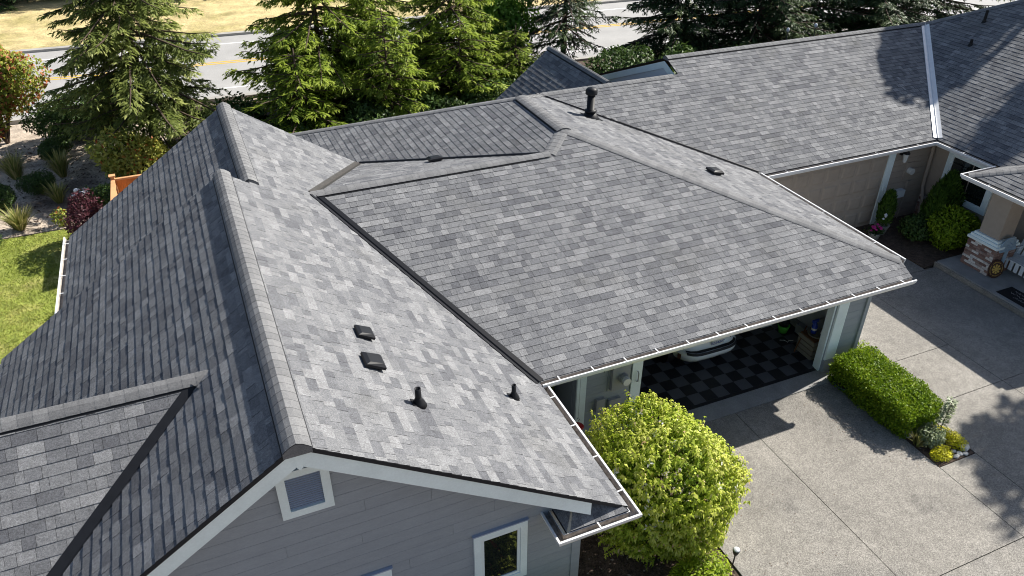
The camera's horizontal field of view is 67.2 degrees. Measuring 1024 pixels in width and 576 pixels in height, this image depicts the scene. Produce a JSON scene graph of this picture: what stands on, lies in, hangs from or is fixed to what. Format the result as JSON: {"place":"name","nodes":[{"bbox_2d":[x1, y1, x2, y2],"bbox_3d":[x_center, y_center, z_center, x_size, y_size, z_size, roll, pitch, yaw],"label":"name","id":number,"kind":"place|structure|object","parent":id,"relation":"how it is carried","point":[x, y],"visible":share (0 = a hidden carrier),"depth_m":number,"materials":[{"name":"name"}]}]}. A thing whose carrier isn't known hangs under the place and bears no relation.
{"place":"outdoors","nodes":[
{"label":"outdoors","id":0,"kind":"place"},
{"bbox_2d":[0,229,73,363],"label":"lawn","id":1,"kind":"structure","parent":0,"point":[24,327],"depth_m":20.10,"materials":[{"name":"green plant"}]},
{"bbox_2d":[0,124,168,238],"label":"garden soil","id":2,"kind":"structure","parent":0,"point":[20,138],"depth_m":25.74,"materials":[{"name":"beige soil"}]},
{"bbox_2d":[0,183,16,211],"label":"evergreen shrub","id":3,"kind":"object","parent":2,"relation":"on","point":[7,196],"visible":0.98,"depth_m":23.34,"materials":[{"name":"green plant"}]},
{"bbox_2d":[0,148,28,179],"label":"grass clump","id":4,"kind":"object","parent":2,"relation":"on","point":[12,168],"visible":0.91,"depth_m":25.28,"materials":[{"name":"green plant"}]},
{"bbox_2d":[0,203,35,230],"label":"grass clump","id":5,"kind":"object","parent":2,"relation":"on","point":[17,220],"visible":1,"depth_m":22.42,"materials":[{"name":"green plant"}]},
{"bbox_2d":[0,45,51,143],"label":"turning maple","id":6,"kind":"object","parent":2,"relation":"on","point":[15,75],"visible":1,"depth_m":27.05,"materials":[{"name":"green plant"}]},
{"bbox_2d":[14,168,55,194],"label":"evergreen shrub","id":7,"kind":"object","parent":2,"relation":"on","point":[38,184],"visible":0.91,"depth_m":24.23,"materials":[{"name":"green plant"}]},
{"bbox_2d":[37,134,73,160],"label":"evergreen shrub","id":8,"kind":"object","parent":2,"relation":"on","point":[49,143],"visible":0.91,"depth_m":26.44,"materials":[{"name":"green plant"}]},
{"bbox_2d":[41,181,71,203],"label":"grass clump","id":9,"kind":"object","parent":2,"relation":"on","point":[57,196],"visible":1,"depth_m":23.90,"materials":[{"name":"green plant"}]},
{"bbox_2d":[18,89,96,140],"bbox_3d":[-16.300,-6.144,27.913,2.710,1.793,1.893,-23,40,-32],"label":"evergreen shrub","id":10,"kind":"object","parent":2,"relation":"on","point":[45,117],"visible":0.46,"depth_m":27.39,"materials":[{"name":"green plant"}]},
{"bbox_2d":[42,148,73,177],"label":"grass clump","id":11,"kind":"object","parent":2,"relation":"on","point":[59,167],"visible":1,"depth_m":25.44,"materials":[{"name":"green plant"}]},
{"bbox_2d":[0,140,116,235],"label":"fallen leaves","id":12,"kind":"object","parent":2,"relation":"on","point":[14,234],"visible":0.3,"depth_m":25.49,"materials":[{"name":"brown plant"}]},
{"bbox_2d":[50,207,67,226],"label":"shrub","id":13,"kind":"object","parent":2,"relation":"on","point":[59,218],"visible":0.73,"depth_m":22.58,"materials":[{"name":"green plant"}]},
{"bbox_2d":[71,185,101,209],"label":"flowering bush","id":14,"kind":"object","parent":2,"relation":"on","point":[76,189],"visible":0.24,"depth_m":23.34,"materials":[{"name":"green plant"}]},
{"bbox_2d":[90,182,123,206],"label":"evergreen shrub","id":15,"kind":"object","parent":2,"relation":"on","point":[104,195],"visible":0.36,"depth_m":23.30,"materials":[{"name":"green plant"}]},
{"bbox_2d":[91,86,139,127],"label":"evergreen shrub","id":16,"kind":"object","parent":2,"relation":"on","point":[108,122],"visible":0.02,"depth_m":28.43,"materials":[{"name":"green plant"}]},
{"bbox_2d":[84,124,169,179],"bbox_3d":[-12.101,-4.192,24.467,2.429,2.333,2.047,-13,35,-20],"label":"photinia bush","id":17,"kind":"object","parent":2,"relation":"on","point":[148,153],"visible":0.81,"depth_m":24.03,"materials":[{"name":"green plant"}]},
{"bbox_2d":[0,0,599,50],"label":"verge","id":18,"kind":"structure","parent":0,"point":[22,27],"depth_m":43.10,"materials":[{"name":"beige plant"}]},
{"bbox_2d":[0,0,27,13],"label":"conifer tree","id":19,"kind":"object","parent":18,"relation":"on","point":[5,4],"visible":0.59,"depth_m":44.34,"materials":[{"name":"green plant"}]},
{"bbox_2d":[10,98,932,453],"bbox_3d":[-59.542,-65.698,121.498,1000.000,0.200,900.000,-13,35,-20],"label":"ground","id":20,"kind":"structure","parent":0,"point":[262,98],"depth_m":29.74,"materials":[{"name":"soil"}]},
{"bbox_2d":[3,98,335,239],"bbox_3d":[-9.149,-4.673,27.325,20.500,0.040,12.000,-13,35,-20],"label":"planting bed","id":21,"kind":"object","parent":20,"relation":"on","point":[177,140],"depth_m":29.21,"materials":[{"name":"brown soil"}]},
{"bbox_2d":[63,188,104,238],"bbox_3d":[-11.846,-1.863,21.318,1.176,1.780,2.009,-13,35,-20],"label":"barberry bush","id":22,"kind":"object","parent":21,"relation":"on","point":[77,215],"visible":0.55,"depth_m":21.06,"materials":[{"name":"red plant"}]},
{"bbox_2d":[108,174,140,200],"bbox_3d":[-8.998,-2.199,21.690,3.850,1.950,2.130,-13,35,-20],"label":"cedar fence","id":23,"kind":"object","parent":21,"relation":"on","point":[118,183],"visible":0.07,"depth_m":21.46,"materials":[{"name":"orange wood"}]},
{"bbox_2d":[32,0,228,164],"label":"conifer tree","id":24,"kind":"object","parent":21,"relation":"on","point":[146,89],"visible":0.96,"depth_m":24.17,"materials":[{"name":"green plant"}]},
{"bbox_2d":[178,90,269,141],"bbox_3d":[-9.764,-5.447,26.491,2.272,2.259,3.252,20,38,27],"label":"evergreen shrub","id":25,"kind":"object","parent":21,"relation":"on","point":[233,103],"visible":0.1,"depth_m":26.33,"materials":[{"name":"green plant"}]},
{"bbox_2d":[267,111,326,132],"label":"evergreen shrub","id":26,"kind":"object","parent":21,"relation":"on","point":[287,122],"visible":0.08,"depth_m":25.15,"materials":[{"name":"green plant"}]},
{"bbox_2d":[261,51,338,97],"bbox_3d":[-8.135,-8.511,30.920,3.794,2.636,2.650,-1,33,-2],"label":"evergreen shrub","id":27,"kind":"object","parent":21,"relation":"on","point":[276,68],"visible":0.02,"depth_m":30.39,"materials":[{"name":"green plant"}]},
{"bbox_2d":[240,48,363,132],"bbox_3d":[-7.254,-6.017,25.976,5.133,4.224,5.872,8,34,11],"label":"conifer tree","id":28,"kind":"object","parent":21,"relation":"on","point":[297,89],"visible":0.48,"depth_m":24.89,"materials":[{"name":"green plant"}]},
{"bbox_2d":[222,0,425,131],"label":"conifer tree","id":29,"kind":"object","parent":21,"relation":"on","point":[280,41],"visible":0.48,"depth_m":26.30,"materials":[{"name":"green plant"}]},
{"bbox_2d":[338,91,397,123],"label":"evergreen shrub","id":30,"kind":"object","parent":21,"relation":"on","point":[381,112],"visible":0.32,"depth_m":26.07,"materials":[{"name":"green plant"}]},
{"bbox_2d":[327,0,424,96],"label":"conifer tree","id":31,"kind":"object","parent":21,"relation":"on","point":[390,3],"visible":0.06,"depth_m":29.26,"materials":[{"name":"green plant"}]},
{"bbox_2d":[325,0,431,115],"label":"conifer tree","id":32,"kind":"object","parent":21,"relation":"on","point":[363,9],"visible":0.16,"depth_m":26.97,"materials":[{"name":"green plant"}]},
{"bbox_2d":[353,92,411,115],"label":"evergreen shrub","id":33,"kind":"object","parent":21,"relation":"on","point":[401,98],"visible":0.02,"depth_m":28.36,"materials":[{"name":"green plant"}]},
{"bbox_2d":[327,8,438,119],"bbox_3d":[-4.077,-6.952,26.614,4.517,5.280,3.949,28,42,35],"label":"conifer tree","id":34,"kind":"object","parent":21,"relation":"on","point":[401,71],"visible":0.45,"depth_m":25.92,"materials":[{"name":"green plant"}]},
{"bbox_2d":[408,91,470,113],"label":"evergreen shrub","id":35,"kind":"object","parent":21,"relation":"on","point":[436,102],"visible":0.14,"depth_m":27.06,"materials":[{"name":"green plant"}]},
{"bbox_2d":[391,0,508,112],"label":"conifer tree","id":36,"kind":"object","parent":21,"relation":"on","point":[423,26],"visible":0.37,"depth_m":28.48,"materials":[{"name":"green plant"}]},
{"bbox_2d":[409,17,510,106],"bbox_3d":[-2.144,-7.596,28.248,5.646,4.488,4.936,21,38,29],"label":"conifer tree","id":37,"kind":"object","parent":21,"relation":"on","point":[467,79],"visible":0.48,"depth_m":27.56,"materials":[{"name":"green plant"}]},
{"bbox_2d":[457,76,516,104],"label":"evergreen shrub","id":38,"kind":"object","parent":21,"relation":"on","point":[464,97],"visible":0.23,"depth_m":27.63,"materials":[{"name":"green plant"}]},
{"bbox_2d":[485,25,541,90],"bbox_3d":[0.119,-8.099,29.583,4.065,3.801,3.554,-16,36,-24],"label":"conifer tree","id":39,"kind":"object","parent":21,"relation":"on","point":[517,58],"visible":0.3,"depth_m":28.94,"materials":[{"name":"green plant"}]},
{"bbox_2d":[9,0,639,53],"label":"kerb","id":40,"kind":"structure","parent":20,"relation":"on","point":[59,48],"depth_m":40.40,"materials":[{"name":"concrete"}]},
{"bbox_2d":[0,87,916,575],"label":"grey house","id":41,"kind":"structure","parent":20,"relation":"on","point":[252,347],"depth_m":12.37,"materials":[{"name":"grey"}]},
{"bbox_2d":[374,570,391,575],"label":"window","id":42,"kind":"structure","parent":41,"relation":"in","point":[388,573],"depth_m":9.93,"materials":[{"name":"white paint"}]},
{"bbox_2d":[473,521,527,575],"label":"window","id":43,"kind":"structure","parent":41,"relation":"in","point":[503,552],"depth_m":10.71,"materials":[{"name":"white paint"}]},
{"bbox_2d":[576,382,583,429],"bbox_3d":[1.230,1.968,13.994,0.240,1.540,0.240,-13,35,-20],"label":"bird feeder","id":44,"kind":"object","parent":41,"relation":"hanging from","point":[580,425],"visible":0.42,"depth_m":14.36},
{"bbox_2d":[657,335,735,362],"bbox_3d":[3.663,0.201,18.442,1.800,1.445,4.194,-13,35,-20],"label":"parked car","id":45,"kind":"object","parent":41,"relation":"on","point":[711,349],"visible":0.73,"depth_m":16.97,"materials":[{"name":"paint"}]},
{"bbox_2d":[778,319,789,333],"bbox_3d":[6.485,0.829,18.331,0.290,0.500,0.298,-13,35,-20],"label":"green pot","id":46,"kind":"object","parent":41,"relation":"on","point":[783,327],"visible":0.69,"depth_m":18.28,"materials":[{"name":"plastic"}]},
{"bbox_2d":[796,330,819,359],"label":"storage drawers","id":47,"kind":"object","parent":41,"relation":"on","point":[807,346],"visible":0.61,"depth_m":17.52,"materials":[{"name":"beige wood"}]},
{"bbox_2d":[807,327,822,338],"bbox_3d":[6.945,1.035,17.501,0.470,0.060,0.470,-13,35,-20],"label":"round tray","id":48,"kind":"object","parent":47,"relation":"on","point":[817,335],"visible":0.56,"depth_m":17.50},
{"bbox_2d":[810,318,819,333],"bbox_3d":[6.854,0.868,17.450,0.170,0.360,0.128,-13,35,-20],"label":"spray bottle","id":49,"kind":"object","parent":48,"relation":"in","point":[814,327],"visible":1,"depth_m":17.41,"materials":[{"name":"blue plastic"}]},
{"bbox_2d":[817,317,824,330],"bbox_3d":[7.020,0.826,17.580,0.220,0.310,0.070,-13,35,-20],"label":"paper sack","id":50,"kind":"object","parent":48,"relation":"on","point":[820,323],"visible":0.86,"depth_m":17.53,"materials":[{"name":"paper"}]},
{"bbox_2d":[3,20,929,124],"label":"kerb","id":51,"kind":"structure","parent":20,"relation":"on","point":[19,119],"depth_m":32.28,"materials":[{"name":"concrete"}]},
{"bbox_2d":[578,452,738,575],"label":"planting bed","id":52,"kind":"object","parent":20,"relation":"on","point":[620,569],"depth_m":12.97,"materials":[{"name":"brown soil"}]},
{"bbox_2d":[585,389,752,569],"bbox_3d":[2.474,3.159,12.933,2.915,2.804,2.855,10,34,14],"label":"dogwood tree","id":53,"kind":"object","parent":52,"relation":"on","point":[691,449],"visible":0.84,"depth_m":12.14,"materials":[{"name":"green plant"}]},
{"bbox_2d":[667,550,732,575],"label":"round shrub","id":54,"kind":"object","parent":52,"relation":"on","point":[696,564],"visible":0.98,"depth_m":12.27,"materials":[{"name":"green plant"}]},
{"bbox_2d":[731,547,739,567],"bbox_3d":[3.692,4.493,12.785,0.124,0.498,0.121,-13,35,-20],"label":"path light","id":55,"kind":"object","parent":52,"relation":"on","point":[736,551],"visible":0.98,"depth_m":12.66,"materials":[{"name":"metal"}]},
{"bbox_2d":[578,429,970,575],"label":"bark chips","id":56,"kind":"object","parent":52,"relation":"on","point":[626,562],"visible":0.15,"depth_m":12.98,"materials":[{"name":"brown wood"}]},
{"bbox_2d":[496,0,1023,317],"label":"neighbour house","id":57,"kind":"structure","parent":20,"relation":"on","point":[850,128],"depth_m":21.85,"materials":[{"name":"grey"}]},
{"bbox_2d":[773,155,888,227],"bbox_3d":[8.634,-2.367,21.717,4.510,2.250,0.053,-13,35,-20],"label":"garage door","id":58,"kind":"structure","parent":57,"relation":"in","point":[848,192],"depth_m":21.80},
{"bbox_2d":[941,152,996,215],"bbox_3d":[12.877,-3.003,21.767,0.056,1.400,1.600,-13,35,-20],"label":"window","id":59,"kind":"structure","parent":57,"relation":"in","point":[973,190],"depth_m":21.71,"materials":[{"name":"glass"}]},
{"bbox_2d":[987,260,1003,277],"bbox_3d":[12.689,-0.497,20.193,0.500,0.483,0.145,-5,33,-8],"label":"round sign","id":60,"kind":"object","parent":57,"relation":"on","point":[995,268],"visible":1,"depth_m":20.18,"materials":[{"name":"gold metal"}]},
{"bbox_2d":[1004,239,1023,277],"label":"porch bench","id":61,"kind":"object","parent":57,"relation":"on","point":[1017,258],"visible":0.66,"depth_m":20.31,"materials":[{"name":"paint"}]},
{"bbox_2d":[463,0,540,76],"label":"maple tree","id":62,"kind":"object","parent":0,"point":[507,10],"visible":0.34,"depth_m":30.14,"materials":[{"name":"green plant"}]},
{"bbox_2d":[5,0,1016,117],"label":"road","id":63,"kind":"structure","parent":0,"point":[611,35],"depth_m":38.65,"materials":[{"name":"grey asphalt"}]},
{"bbox_2d":[27,2,690,61],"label":"road line","id":64,"kind":"object","parent":63,"relation":"on","point":[268,39],"depth_m":39.40,"materials":[{"name":"paint"}]},
{"bbox_2d":[45,10,757,79],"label":"road centre line","id":65,"kind":"object","parent":63,"relation":"on","point":[264,59],"depth_m":36.52,"materials":[{"name":"paint"}]},
{"bbox_2d":[33,8,978,108],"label":"road line","id":66,"kind":"object","parent":63,"relation":"on","point":[567,52],"depth_m":33.82,"materials":[{"name":"white paint"}]},
{"bbox_2d":[577,35,816,69],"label":"back yard","id":67,"kind":"structure","parent":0,"point":[581,62],"depth_m":36.86,"materials":[{"name":"green plant"}]},
{"bbox_2d":[448,3,540,74],"bbox_3d":[-0.904,-11.022,31.880,4.326,6.191,6.016,1,33,1],"label":"conifer tree","id":68,"kind":"object","parent":67,"relation":"on","point":[512,57],"depth_m":31.89,"materials":[{"name":"green plant"}]},
{"bbox_2d":[491,52,536,83],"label":"evergreen shrub","id":69,"kind":"object","parent":67,"relation":"on","point":[526,65],"visible":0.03,"depth_m":29.73,"materials":[{"name":"green plant"}]},
{"bbox_2d":[513,0,618,60],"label":"conifer tree","id":70,"kind":"object","parent":67,"relation":"on","point":[564,26],"visible":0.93,"depth_m":30.82,"materials":[{"name":"green plant"}]},
{"bbox_2d":[582,41,654,73],"bbox_3d":[4.240,-8.014,29.963,3.153,2.900,2.966,7,33,10],"label":"laurel bush","id":71,"kind":"object","parent":67,"relation":"on","point":[605,64],"visible":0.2,"depth_m":29.29,"materials":[{"name":"green plant"}]},
{"bbox_2d":[600,0,750,65],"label":"conifer tree","id":72,"kind":"object","parent":67,"relation":"on","point":[685,30],"visible":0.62,"depth_m":32.44,"materials":[{"name":"green plant"}]},
{"bbox_2d":[658,41,695,73],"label":"evergreen shrub","id":73,"kind":"object","parent":67,"relation":"on","point":[685,48],"visible":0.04,"depth_m":30.43,"materials":[{"name":"green plant"}]},
{"bbox_2d":[692,0,834,48],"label":"conifer tree","id":74,"kind":"object","parent":67,"relation":"on","point":[783,15],"visible":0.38,"depth_m":32.42,"materials":[{"name":"green plant"}]},
{"bbox_2d":[711,0,878,44],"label":"conifer tree","id":75,"kind":"object","parent":67,"relation":"on","point":[818,8],"visible":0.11,"depth_m":34.77,"materials":[{"name":"green plant"}]},
{"bbox_2d":[817,0,940,33],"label":"conifer tree","id":76,"kind":"object","parent":67,"relation":"on","point":[887,13],"visible":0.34,"depth_m":34.95,"materials":[{"name":"green plant"}]},
{"bbox_2d":[840,0,1014,23],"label":"conifer tree","id":77,"kind":"object","parent":67,"relation":"on","point":[954,8],"visible":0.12,"depth_m":37.09,"materials":[{"name":"green plant"}]},
{"bbox_2d":[641,228,1023,575],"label":"driveway","id":78,"kind":"structure","parent":0,"point":[943,335],"depth_m":14.80,"materials":[{"name":"grey concrete"}]},
{"bbox_2d":[729,387,970,575],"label":"fallen petals","id":79,"kind":"object","parent":78,"relation":"on","point":[836,450],"visible":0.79,"depth_m":15.10,"materials":[{"name":"beige plant"}]},
{"bbox_2d":[857,340,869,348],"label":"edge plant","id":80,"kind":"object","parent":78,"relation":"on","point":[861,345],"visible":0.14,"depth_m":17.31,"materials":[{"name":"green plant"}]},
{"bbox_2d":[856,213,965,267],"bbox_3d":[11.787,-1.423,22.362,2.330,0.050,2.500,-13,35,-20],"label":"planting bed","id":81,"kind":"object","parent":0,"point":[924,254],"visible":0.36,"depth_m":21.89,"materials":[{"name":"brown soil"}]},
{"bbox_2d":[863,223,884,240],"bbox_3d":[10.495,-1.600,22.216,0.585,0.435,0.588,-13,35,-20],"label":"flower pot","id":82,"kind":"object","parent":81,"relation":"on","point":[875,232],"visible":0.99,"depth_m":22.14,"materials":[{"name":"pink plant"}]},
{"bbox_2d":[874,189,897,234],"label":"potted arborvitae","id":83,"kind":"object","parent":81,"relation":"on","point":[888,200],"visible":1,"depth_m":22.09,"materials":[{"name":"plant"}]},
{"bbox_2d":[896,212,937,240],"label":"rhododendron","id":84,"kind":"object","parent":81,"relation":"on","point":[910,229],"visible":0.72,"depth_m":21.87,"materials":[{"name":"green plant"}]},
{"bbox_2d":[915,185,956,230],"bbox_3d":[12.116,-2.136,21.943,1.036,1.646,1.006,-13,35,-20],"label":"arborvitae","id":85,"kind":"object","parent":81,"relation":"on","point":[940,198],"visible":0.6,"depth_m":21.62,"materials":[{"name":"green plant"}]},
{"bbox_2d":[919,168,966,214],"bbox_3d":[12.441,-2.486,22.125,1.133,2.040,1.137,-13,35,-20],"label":"arborvitae","id":86,"kind":"object","parent":81,"relation":"on","point":[951,180],"visible":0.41,"depth_m":21.72,"materials":[{"name":"green plant"}]},
{"bbox_2d":[924,204,980,250],"bbox_3d":[12.424,-1.700,21.613,1.631,1.452,1.272,-13,35,-20],"label":"rhododendron","id":87,"kind":"object","parent":81,"relation":"on","point":[963,222],"visible":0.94,"depth_m":21.27,"materials":[{"name":"green plant"}]},
{"bbox_2d":[856,397,973,467],"bbox_3d":[8.018,2.561,16.214,0.940,0.050,3.200,-13,35,-20],"label":"planting bed","id":88,"kind":"object","parent":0,"point":[924,449],"visible":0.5,"depth_m":15.13,"materials":[{"name":"brown soil"}]},
{"bbox_2d":[826,346,943,438],"bbox_3d":[7.835,2.136,16.206,1.307,0.896,2.357,-13,35,-20],"label":"clipped hedge","id":89,"kind":"object","parent":88,"relation":"on","point":[898,401],"visible":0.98,"depth_m":15.88,"materials":[{"name":"green plant"}]},
{"bbox_2d":[909,429,930,446],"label":"grass tuft","id":90,"kind":"object","parent":88,"relation":"on","point":[917,443],"visible":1,"depth_m":15.25,"materials":[{"name":"green plant"}]},
{"bbox_2d":[917,421,945,448],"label":"perennial clump","id":91,"kind":"object","parent":88,"relation":"on","point":[926,431],"visible":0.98,"depth_m":15.12,"materials":[{"name":"green plant"}]},
{"bbox_2d":[929,444,952,461],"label":"sedum clump","id":92,"kind":"object","parent":88,"relation":"on","point":[941,450],"visible":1,"depth_m":14.94,"materials":[{"name":"yellow plant"}]},
{"bbox_2d":[935,396,958,429],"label":"tall perennial","id":93,"kind":"object","parent":88,"relation":"on","point":[947,408],"visible":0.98,"depth_m":15.31,"materials":[{"name":"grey plant"}]},
{"bbox_2d":[937,425,968,450],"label":"sedum clump","id":94,"kind":"object","parent":88,"relation":"on","point":[956,437],"visible":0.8,"depth_m":15.26,"materials":[{"name":"yellow plant"}]},
{"bbox_2d":[958,444,969,450],"bbox_3d":[8.918,3.135,15.172,0.196,0.130,0.193,8,34,12],"label":"rock","id":95,"kind":"object","parent":88,"relation":"on","point":[967,447],"visible":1,"depth_m":15.12,"materials":[{"name":"stone"}]},
{"bbox_2d":[999,237,1016,262],"bbox_3d":[12.924,-0.833,20.173,0.600,1.088,0.092,-13,35,-20],"label":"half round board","id":96,"kind":"object","parent":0,"point":[1008,244],"visible":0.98,"depth_m":20.01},
{"bbox_2d":[996,287,1023,306],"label":"door mat","id":97,"kind":"object","parent":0,"point":[1013,294],"depth_m":19.60,"materials":[{"name":"black rubber"}]}
]}

